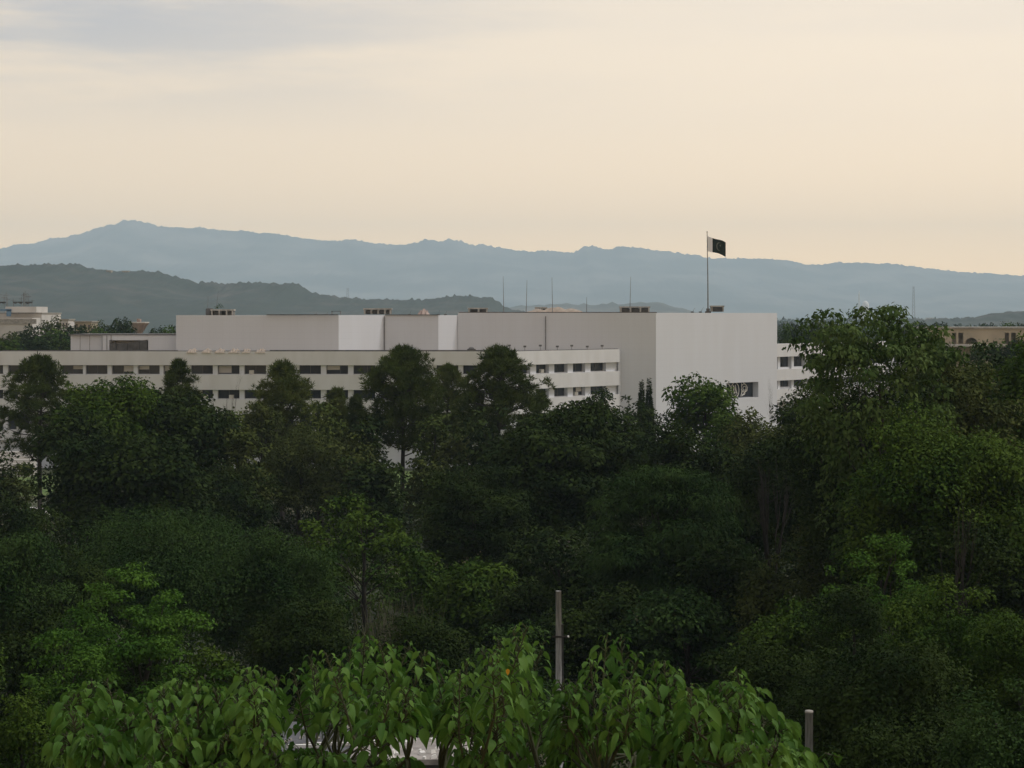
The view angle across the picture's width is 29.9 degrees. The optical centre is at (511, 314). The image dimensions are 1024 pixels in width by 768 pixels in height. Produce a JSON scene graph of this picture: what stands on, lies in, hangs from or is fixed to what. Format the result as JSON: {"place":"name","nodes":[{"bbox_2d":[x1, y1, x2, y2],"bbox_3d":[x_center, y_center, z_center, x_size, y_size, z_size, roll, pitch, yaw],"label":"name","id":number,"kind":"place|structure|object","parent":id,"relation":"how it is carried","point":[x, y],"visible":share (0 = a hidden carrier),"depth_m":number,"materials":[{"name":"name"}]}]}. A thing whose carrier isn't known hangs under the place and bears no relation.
{"place":"outdoors","nodes":[
{"label":"outdoors","id":0,"kind":"place"},
{"bbox_2d":[0,263,524,332],"bbox_3d":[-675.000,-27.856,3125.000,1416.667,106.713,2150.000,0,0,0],"label":"hills","id":1,"kind":"structure","parent":0,"point":[80,292],"depth_m":2726.21,"materials":[{"name":"plant"}]},
{"bbox_2d":[0,318,976,767],"bbox_3d":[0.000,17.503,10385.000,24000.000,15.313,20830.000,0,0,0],"label":"ground","id":2,"kind":"structure","parent":0,"point":[34,504],"depth_m":174.65,"materials":[{"name":"plant"}]},
{"bbox_2d":[0,427,19,508],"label":"broadleaf tree","id":3,"kind":"object","parent":2,"relation":"on","point":[3,492],"visible":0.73,"depth_m":192.92,"materials":[{"name":"green plant"}]},
{"bbox_2d":[0,461,41,530],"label":"broadleaf tree","id":4,"kind":"object","parent":2,"relation":"on","point":[14,484],"visible":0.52,"depth_m":211.19,"materials":[{"name":"green plant"}]},
{"bbox_2d":[0,307,61,338],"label":"distant office","id":5,"kind":"structure","parent":2,"relation":"on","point":[13,319],"depth_m":697.00,"materials":[{"name":"paint"}]},
{"bbox_2d":[0,683,64,767],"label":"broadleaf tree","id":6,"kind":"object","parent":2,"relation":"on","point":[19,737],"visible":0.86,"depth_m":63.47,"materials":[{"name":"green plant"}]},
{"bbox_2d":[0,350,73,509],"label":"pine tree","id":7,"kind":"object","parent":2,"relation":"on","point":[43,370],"visible":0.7,"depth_m":238.86,"materials":[{"name":"green plant"}]},
{"bbox_2d":[18,335,56,349],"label":"distant tree","id":8,"kind":"object","parent":2,"relation":"on","point":[40,346],"visible":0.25,"depth_m":422.81,"materials":[{"name":"green plant"}]},
{"bbox_2d":[0,496,78,596],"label":"broadleaf tree","id":9,"kind":"object","parent":2,"relation":"on","point":[26,518],"visible":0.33,"depth_m":164.32,"materials":[{"name":"green plant"}]},
{"bbox_2d":[0,523,79,722],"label":"broadleaf tree","id":10,"kind":"object","parent":2,"relation":"on","point":[17,570],"visible":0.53,"depth_m":107.34,"materials":[{"name":"green plant"}]},
{"bbox_2d":[0,597,85,762],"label":"broadleaf tree","id":11,"kind":"object","parent":2,"relation":"on","point":[14,650],"visible":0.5,"depth_m":91.34,"materials":[{"name":"green plant"}]},
{"bbox_2d":[9,626,109,767],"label":"broadleaf tree","id":12,"kind":"object","parent":2,"relation":"on","point":[82,655],"visible":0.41,"depth_m":77.96,"materials":[{"name":"green plant"}]},
{"bbox_2d":[20,405,107,558],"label":"broadleaf tree","id":13,"kind":"object","parent":2,"relation":"on","point":[53,435],"visible":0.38,"depth_m":185.29,"materials":[{"name":"green plant"}]},
{"bbox_2d":[29,542,132,680],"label":"broadleaf tree","id":14,"kind":"object","parent":2,"relation":"on","point":[78,582],"visible":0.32,"depth_m":115.55,"materials":[{"name":"green plant"}]},
{"bbox_2d":[47,371,163,559],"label":"broadleaf tree","id":15,"kind":"object","parent":2,"relation":"on","point":[122,409],"visible":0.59,"depth_m":193.91,"materials":[{"name":"green plant"}]},
{"bbox_2d":[71,627,177,729],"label":"broadleaf tree","id":16,"kind":"object","parent":2,"relation":"on","point":[128,686],"visible":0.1,"depth_m":83.74,"materials":[{"name":"green plant"}]},
{"bbox_2d":[34,424,234,572],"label":"broadleaf tree","id":17,"kind":"object","parent":2,"relation":"on","point":[146,467],"visible":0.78,"depth_m":174.36,"materials":[{"name":"green plant"}]},
{"bbox_2d":[61,562,236,729],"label":"broadleaf tree","id":18,"kind":"object","parent":2,"relation":"on","point":[162,645],"visible":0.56,"depth_m":81.57,"materials":[{"name":"green plant"}]},
{"bbox_2d":[41,665,296,767],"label":"leaved tree","id":19,"kind":"object","parent":2,"relation":"on","point":[110,725],"visible":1,"depth_m":13.92,"materials":[{"name":"green plant"}]},
{"bbox_2d":[38,495,314,680],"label":"broadleaf tree","id":20,"kind":"object","parent":2,"relation":"on","point":[184,563],"visible":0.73,"depth_m":120.76,"materials":[{"name":"green plant"}]},
{"bbox_2d":[153,357,202,408],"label":"pine tree","id":21,"kind":"object","parent":2,"relation":"on","point":[175,374],"visible":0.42,"depth_m":243.37,"materials":[{"name":"green plant"}]},
{"bbox_2d":[135,385,241,485],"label":"broadleaf tree","id":22,"kind":"object","parent":2,"relation":"on","point":[198,423],"visible":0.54,"depth_m":197.70,"materials":[{"name":"green plant"}]},
{"bbox_2d":[181,633,263,734],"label":"broadleaf tree","id":23,"kind":"object","parent":2,"relation":"on","point":[210,657],"visible":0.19,"depth_m":83.67,"materials":[{"name":"green plant"}]},
{"bbox_2d":[196,461,283,542],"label":"broadleaf tree","id":24,"kind":"object","parent":2,"relation":"on","point":[235,495],"visible":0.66,"depth_m":188.78,"materials":[{"name":"green plant"}]},
{"bbox_2d":[213,424,281,549],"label":"broadleaf tree","id":25,"kind":"object","parent":2,"relation":"on","point":[243,443],"visible":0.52,"depth_m":199.13,"materials":[{"name":"green plant"}]},
{"bbox_2d":[232,400,284,530],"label":"broadleaf tree","id":26,"kind":"object","parent":2,"relation":"on","point":[265,420],"visible":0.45,"depth_m":220.88,"materials":[{"name":"green plant"}]},
{"bbox_2d":[200,522,354,661],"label":"broadleaf tree","id":27,"kind":"object","parent":2,"relation":"on","point":[290,573],"visible":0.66,"depth_m":118.80,"materials":[{"name":"green plant"}]},
{"bbox_2d":[234,358,327,519],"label":"pine tree","id":28,"kind":"object","parent":2,"relation":"on","point":[287,387],"visible":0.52,"depth_m":230.82,"materials":[{"name":"green plant"}]},
{"bbox_2d":[234,593,360,721],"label":"broadleaf tree","id":29,"kind":"object","parent":2,"relation":"on","point":[283,648],"visible":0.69,"depth_m":98.82,"materials":[{"name":"green plant"}]},
{"bbox_2d":[258,422,349,538],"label":"broadleaf tree","id":30,"kind":"object","parent":2,"relation":"on","point":[286,464],"visible":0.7,"depth_m":211.22,"materials":[{"name":"green plant"}]},
{"bbox_2d":[288,517,332,618],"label":"broadleaf tree","id":31,"kind":"object","parent":2,"relation":"on","point":[317,532],"visible":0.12,"depth_m":131.75,"materials":[{"name":"green plant"}]},
{"bbox_2d":[280,722,351,753],"bbox_3d":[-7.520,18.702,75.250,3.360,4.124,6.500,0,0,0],"label":"car","id":32,"kind":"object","parent":2,"relation":"on","point":[296,739],"depth_m":75.61,"materials":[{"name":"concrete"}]},
{"bbox_2d":[290,399,351,526],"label":"broadleaf tree","id":33,"kind":"object","parent":2,"relation":"on","point":[330,424],"visible":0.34,"depth_m":221.93,"materials":[{"name":"green plant"}]},
{"bbox_2d":[321,385,377,508],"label":"pine tree","id":34,"kind":"object","parent":2,"relation":"on","point":[335,396],"visible":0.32,"depth_m":239.26,"materials":[{"name":"green plant"}]},
{"bbox_2d":[316,428,385,542],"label":"broadleaf tree","id":35,"kind":"object","parent":2,"relation":"on","point":[336,469],"visible":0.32,"depth_m":206.01,"materials":[{"name":"green plant"}]},
{"bbox_2d":[335,392,375,460],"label":"pine tree","id":36,"kind":"object","parent":2,"relation":"on","point":[355,410],"visible":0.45,"depth_m":235.52,"materials":[{"name":"green plant"}]},
{"bbox_2d":[325,454,413,559],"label":"broadleaf tree","id":37,"kind":"object","parent":2,"relation":"on","point":[376,483],"visible":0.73,"depth_m":194.29,"materials":[{"name":"green plant"}]},
{"bbox_2d":[347,411,391,526],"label":"broadleaf tree","id":38,"kind":"object","parent":2,"relation":"on","point":[371,438],"visible":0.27,"depth_m":219.46,"materials":[{"name":"green plant"}]},
{"bbox_2d":[305,491,445,653],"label":"broadleaf tree","id":39,"kind":"object","parent":2,"relation":"on","point":[424,576],"visible":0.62,"depth_m":137.32,"materials":[{"name":"green plant"}]},
{"bbox_2d":[336,588,450,697],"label":"broadleaf tree","id":40,"kind":"object","parent":2,"relation":"on","point":[383,630],"visible":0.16,"depth_m":117.92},
{"bbox_2d":[355,344,451,510],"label":"pine tree","id":41,"kind":"object","parent":2,"relation":"on","point":[401,363],"visible":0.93,"depth_m":225.88,"materials":[{"name":"green plant"}]},
{"bbox_2d":[366,530,453,622],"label":"broadleaf tree","id":42,"kind":"object","parent":2,"relation":"on","point":[392,550],"visible":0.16,"depth_m":149.20,"materials":[{"name":"green plant"}]},
{"bbox_2d":[350,738,472,767],"bbox_3d":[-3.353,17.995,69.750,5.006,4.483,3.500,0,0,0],"label":"car","id":43,"kind":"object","parent":2,"relation":"on","point":[428,762],"depth_m":69.08,"materials":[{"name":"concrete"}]},
{"bbox_2d":[281,622,555,767],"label":"leaved tree","id":44,"kind":"object","parent":2,"relation":"on","point":[402,713],"visible":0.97,"depth_m":14.13,"materials":[{"name":"green plant"}]},
{"bbox_2d":[351,609,490,737],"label":"broadleaf tree","id":45,"kind":"object","parent":2,"relation":"on","point":[438,641],"visible":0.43,"depth_m":97.23,"materials":[{"name":"green plant"}]},
{"bbox_2d":[400,456,447,546],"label":"broadleaf tree","id":46,"kind":"object","parent":2,"relation":"on","point":[413,489],"visible":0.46,"depth_m":203.12,"materials":[{"name":"green plant"}]},
{"bbox_2d":[405,412,456,501],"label":"broadleaf tree","id":47,"kind":"object","parent":2,"relation":"on","point":[435,432],"visible":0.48,"depth_m":217.71,"materials":[{"name":"green plant"}]},
{"bbox_2d":[405,360,483,464],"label":"pine tree","id":48,"kind":"object","parent":2,"relation":"on","point":[447,374],"visible":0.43,"depth_m":244.74,"materials":[{"name":"green plant"}]},
{"bbox_2d":[0,312,906,467],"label":"government building","id":49,"kind":"structure","parent":2,"relation":"on","point":[746,357],"depth_m":326.57,"materials":[{"name":"paint"}]},
{"bbox_2d":[726,382,752,397],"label":"carved window","id":50,"kind":"structure","parent":49,"relation":"in","point":[744,389],"depth_m":354.45,"materials":[{"name":"grey glass"}]},
{"bbox_2d":[432,421,494,509],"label":"broadleaf tree","id":51,"kind":"object","parent":2,"relation":"on","point":[453,446],"visible":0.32,"depth_m":213.59,"materials":[{"name":"green plant"}]},
{"bbox_2d":[418,556,523,655],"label":"broadleaf tree","id":52,"kind":"object","parent":2,"relation":"on","point":[467,600],"visible":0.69,"depth_m":130.74,"materials":[{"name":"green plant"}]},
{"bbox_2d":[407,462,542,578],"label":"broadleaf tree","id":53,"kind":"object","parent":2,"relation":"on","point":[466,492],"visible":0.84,"depth_m":157.66,"materials":[{"name":"green plant"}]},
{"bbox_2d":[452,404,512,476],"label":"broadleaf tree","id":54,"kind":"object","parent":2,"relation":"on","point":[478,449],"visible":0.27,"depth_m":210.93,"materials":[{"name":"green plant"}]},
{"bbox_2d":[0,496,974,767],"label":"undergrowth","id":55,"kind":"object","parent":2,"relation":"on","point":[286,522],"visible":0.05,"depth_m":184.74,"materials":[{"name":"green plant"}]},
{"bbox_2d":[443,343,557,462],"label":"pine tree","id":56,"kind":"object","parent":2,"relation":"on","point":[499,362],"visible":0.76,"depth_m":224.18,"materials":[{"name":"green plant"}]},
{"bbox_2d":[464,618,554,750],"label":"broadleaf tree","id":57,"kind":"object","parent":2,"relation":"on","point":[530,639],"visible":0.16,"depth_m":91.73,"materials":[{"name":"green plant"}]},
{"bbox_2d":[476,576,572,658],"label":"broadleaf tree","id":58,"kind":"object","parent":2,"relation":"on","point":[519,608],"visible":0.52,"depth_m":125.28,"materials":[{"name":"green plant"}]},
{"bbox_2d":[458,423,617,552],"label":"broadleaf tree","id":59,"kind":"object","parent":2,"relation":"on","point":[538,455],"visible":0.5,"depth_m":165.23,"materials":[{"name":"green plant"}]},
{"bbox_2d":[498,521,616,614],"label":"broadleaf tree","id":60,"kind":"object","parent":2,"relation":"on","point":[566,583],"visible":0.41,"depth_m":138.36,"materials":[{"name":"green plant"}]},
{"bbox_2d":[552,591,568,767],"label":"wooden pole","id":61,"kind":"object","parent":2,"relation":"on","point":[559,636],"visible":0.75,"depth_m":79.89,"materials":[{"name":"wood"}]},
{"bbox_2d":[528,395,663,540],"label":"broadleaf tree","id":62,"kind":"object","parent":2,"relation":"on","point":[611,437],"visible":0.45,"depth_m":173.50,"materials":[{"name":"green plant"}]},
{"bbox_2d":[527,580,667,711],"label":"broadleaf tree","id":63,"kind":"object","parent":2,"relation":"on","point":[590,624],"visible":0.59,"depth_m":110.46,"materials":[{"name":"green plant"}]},
{"bbox_2d":[627,400,688,526],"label":"broadleaf tree","id":64,"kind":"object","parent":2,"relation":"on","point":[651,424],"visible":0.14,"depth_m":221.76,"materials":[{"name":"green plant"}]},
{"bbox_2d":[568,461,759,636],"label":"broadleaf tree","id":65,"kind":"object","parent":2,"relation":"on","point":[641,558],"visible":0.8,"depth_m":125.73,"materials":[{"name":"green plant"}]},
{"bbox_2d":[610,581,741,718],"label":"broadleaf tree","id":66,"kind":"object","parent":2,"relation":"on","point":[686,621],"visible":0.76,"depth_m":106.87,"materials":[{"name":"green plant"}]},
{"bbox_2d":[537,632,818,767],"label":"leaved tree","id":67,"kind":"object","parent":2,"relation":"on","point":[683,735],"visible":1,"depth_m":14.02,"materials":[{"name":"green plant"}]},
{"bbox_2d":[630,421,740,538],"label":"broadleaf tree","id":68,"kind":"object","parent":2,"relation":"on","point":[679,445],"visible":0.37,"depth_m":170.40,"materials":[{"name":"green plant"}]},
{"bbox_2d":[659,371,739,454],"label":"broadleaf tree","id":69,"kind":"object","parent":2,"relation":"on","point":[708,397],"visible":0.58,"depth_m":224.38,"materials":[{"name":"green plant"}]},
{"bbox_2d":[641,531,785,681],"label":"broadleaf tree","id":70,"kind":"object","parent":2,"relation":"on","point":[722,572],"visible":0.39,"depth_m":121.39,"materials":[{"name":"green plant"}]},
{"bbox_2d":[698,405,744,495],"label":"broadleaf tree","id":71,"kind":"object","parent":2,"relation":"on","point":[718,424],"visible":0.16,"depth_m":214.87,"materials":[{"name":"green plant"}]},
{"bbox_2d":[711,406,800,561],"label":"broadleaf tree","id":72,"kind":"object","parent":2,"relation":"on","point":[751,432],"visible":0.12,"depth_m":186.51,"materials":[{"name":"green plant"}]},
{"bbox_2d":[692,492,822,621],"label":"broadleaf tree","id":73,"kind":"object","parent":2,"relation":"on","point":[755,538],"visible":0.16,"depth_m":148.20,"materials":[{"name":"green plant"}]},
{"bbox_2d":[691,638,825,735],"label":"broadleaf tree","id":74,"kind":"object","parent":2,"relation":"on","point":[758,671],"visible":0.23,"depth_m":77.28,"materials":[{"name":"green plant"}]},
{"bbox_2d":[727,553,814,658],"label":"broadleaf tree","id":75,"kind":"object","parent":2,"relation":"on","point":[760,596],"visible":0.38,"depth_m":115.44,"materials":[{"name":"green plant"}]},
{"bbox_2d":[723,426,823,601],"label":"broadleaf tree","id":76,"kind":"object","parent":2,"relation":"on","point":[747,478],"visible":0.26,"depth_m":138.77,"materials":[{"name":"green plant"}]},
{"bbox_2d":[754,457,796,582],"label":"dark trunk tree","id":77,"kind":"object","parent":2,"relation":"on","point":[764,523],"visible":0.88,"depth_m":128.37,"materials":[{"name":"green plant"}]},
{"bbox_2d":[720,593,859,716],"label":"broadleaf tree","id":78,"kind":"object","parent":2,"relation":"on","point":[785,630],"visible":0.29,"depth_m":95.06,"materials":[{"name":"green plant"}]},
{"bbox_2d":[769,393,817,549],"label":"broadleaf tree","id":79,"kind":"object","parent":2,"relation":"on","point":[784,416],"visible":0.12,"depth_m":198.56,"materials":[{"name":"green plant"}]},
{"bbox_2d":[805,710,812,751],"bbox_3d":[9.593,16.238,62.000,0.280,6.909,0.280,0,0,0],"label":"wooden pole","id":80,"kind":"object","parent":2,"relation":"on","point":[808,728],"visible":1,"depth_m":61.89,"materials":[{"name":"wood"}]},
{"bbox_2d":[788,521,864,652],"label":"broadleaf tree","id":81,"kind":"object","parent":2,"relation":"on","point":[813,581],"visible":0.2,"depth_m":120.95,"materials":[{"name":"green plant"}]},
{"bbox_2d":[799,582,898,694],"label":"broadleaf tree","id":82,"kind":"object","parent":2,"relation":"on","point":[840,619],"visible":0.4,"depth_m":87.62,"materials":[{"name":"green plant"}]},
{"bbox_2d":[764,369,972,572],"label":"broadleaf tree","id":83,"kind":"object","parent":2,"relation":"on","point":[807,484],"visible":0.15,"depth_m":117.21,"materials":[{"name":"green plant"}]},
{"bbox_2d":[821,711,923,767],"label":"broadleaf tree","id":84,"kind":"object","parent":2,"relation":"on","point":[864,757],"visible":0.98,"depth_m":53.77,"materials":[{"name":"green plant"}]},
{"bbox_2d":[781,302,969,634],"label":"broadleaf tree","id":85,"kind":"object","parent":2,"relation":"on","point":[920,352],"visible":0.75,"depth_m":110.17,"materials":[{"name":"green plant"}]},
{"bbox_2d":[814,531,938,671],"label":"broadleaf tree","id":86,"kind":"object","parent":2,"relation":"on","point":[882,597],"visible":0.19,"depth_m":91.44,"materials":[{"name":"green plant"}]},
{"bbox_2d":[768,635,999,767],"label":"broadleaf tree","id":87,"kind":"object","parent":2,"relation":"on","point":[885,694],"visible":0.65,"depth_m":65.26,"materials":[{"name":"green plant"}]},
{"bbox_2d":[825,500,959,640],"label":"broadleaf tree","id":88,"kind":"object","parent":2,"relation":"on","point":[838,566],"visible":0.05,"depth_m":108.08,"materials":[{"name":"green plant"}]},
{"bbox_2d":[777,315,1023,343],"bbox_3d":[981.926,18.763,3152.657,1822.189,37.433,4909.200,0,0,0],"label":"woodland","id":89,"kind":"object","parent":2,"relation":"on","point":[834,319],"visible":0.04,"depth_m":2453.48,"materials":[{"name":"green plant"}]},
{"bbox_2d":[822,399,1023,613],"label":"broadleaf tree","id":90,"kind":"object","parent":2,"relation":"on","point":[937,472],"visible":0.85,"depth_m":99.44,"materials":[{"name":"green plant"}]},
{"bbox_2d":[867,570,1022,733],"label":"broadleaf tree","id":91,"kind":"object","parent":2,"relation":"on","point":[950,636],"visible":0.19,"depth_m":77.23,"materials":[{"name":"green plant"}]},
{"bbox_2d":[886,511,1023,688],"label":"broadleaf tree","id":92,"kind":"object","parent":2,"relation":"on","point":[976,553],"visible":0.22,"depth_m":96.46,"materials":[{"name":"green plant"}]},
{"bbox_2d":[937,499,983,632],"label":"branching tree","id":93,"kind":"object","parent":2,"relation":"on","point":[962,560],"visible":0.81,"depth_m":91.65,"materials":[{"name":"brown plant"}]},
{"bbox_2d":[899,360,1023,602],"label":"broadleaf tree","id":94,"kind":"object","parent":2,"relation":"on","point":[986,412],"visible":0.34,"depth_m":124.61,"materials":[{"name":"green plant"}]},
{"bbox_2d":[931,674,1023,767],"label":"broadleaf tree","id":95,"kind":"object","parent":2,"relation":"on","point":[1001,746],"visible":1,"depth_m":57.12,"materials":[{"name":"green plant"}]},
{"bbox_2d":[960,341,1007,431],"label":"broadleaf tree","id":96,"kind":"object","parent":2,"relation":"on","point":[997,357],"visible":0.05,"depth_m":151.32,"materials":[{"name":"green plant"}]},
{"bbox_2d":[950,474,1023,625],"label":"broadleaf tree","id":97,"kind":"object","parent":2,"relation":"on","point":[1022,502],"visible":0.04,"depth_m":101.72,"materials":[{"name":"green plant"}]},
{"bbox_2d":[963,608,1023,748],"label":"broadleaf tree","id":98,"kind":"object","parent":2,"relation":"on","point":[1013,665],"visible":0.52,"depth_m":73.52,"materials":[{"name":"green plant"}]},
{"bbox_2d":[975,522,1023,687],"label":"broadleaf tree","id":99,"kind":"object","parent":2,"relation":"on","point":[1009,604],"visible":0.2,"depth_m":99.01,"materials":[{"name":"green plant"}]},
{"bbox_2d":[978,331,1023,449],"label":"broadleaf tree","id":100,"kind":"object","parent":2,"relation":"on","point":[1013,376],"visible":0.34,"depth_m":131.18,"materials":[{"name":"green plant"}]},
{"bbox_2d":[0,220,1023,317],"bbox_3d":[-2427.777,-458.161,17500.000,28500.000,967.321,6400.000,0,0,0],"label":"mountains","id":101,"kind":"structure","parent":0,"point":[434,269],"depth_m":17191.58,"materials":[{"name":"stone"}]},
{"bbox_2d":[0,0,1023,275],"label":"sky","id":102,"kind":"structure","parent":0,"point":[807,132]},
{"bbox_2d":[510,302,702,312],"bbox_3d":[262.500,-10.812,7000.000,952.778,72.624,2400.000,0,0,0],"label":"hills","id":103,"kind":"structure","parent":0,"point":[658,307],"depth_m":6848.37,"materials":[{"name":"plant"}]},
{"bbox_2d":[778,311,1023,331],"bbox_3d":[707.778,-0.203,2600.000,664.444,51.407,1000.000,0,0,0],"label":"hills","id":104,"kind":"structure","parent":0,"point":[997,319],"depth_m":2545.41,"materials":[{"name":"plant"}]},
{"bbox_2d":[916,327,1023,431],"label":"arcaded house","id":105,"kind":"structure","parent":0,"point":[990,334],"depth_m":400.00,"materials":[{"name":"beige paint"}]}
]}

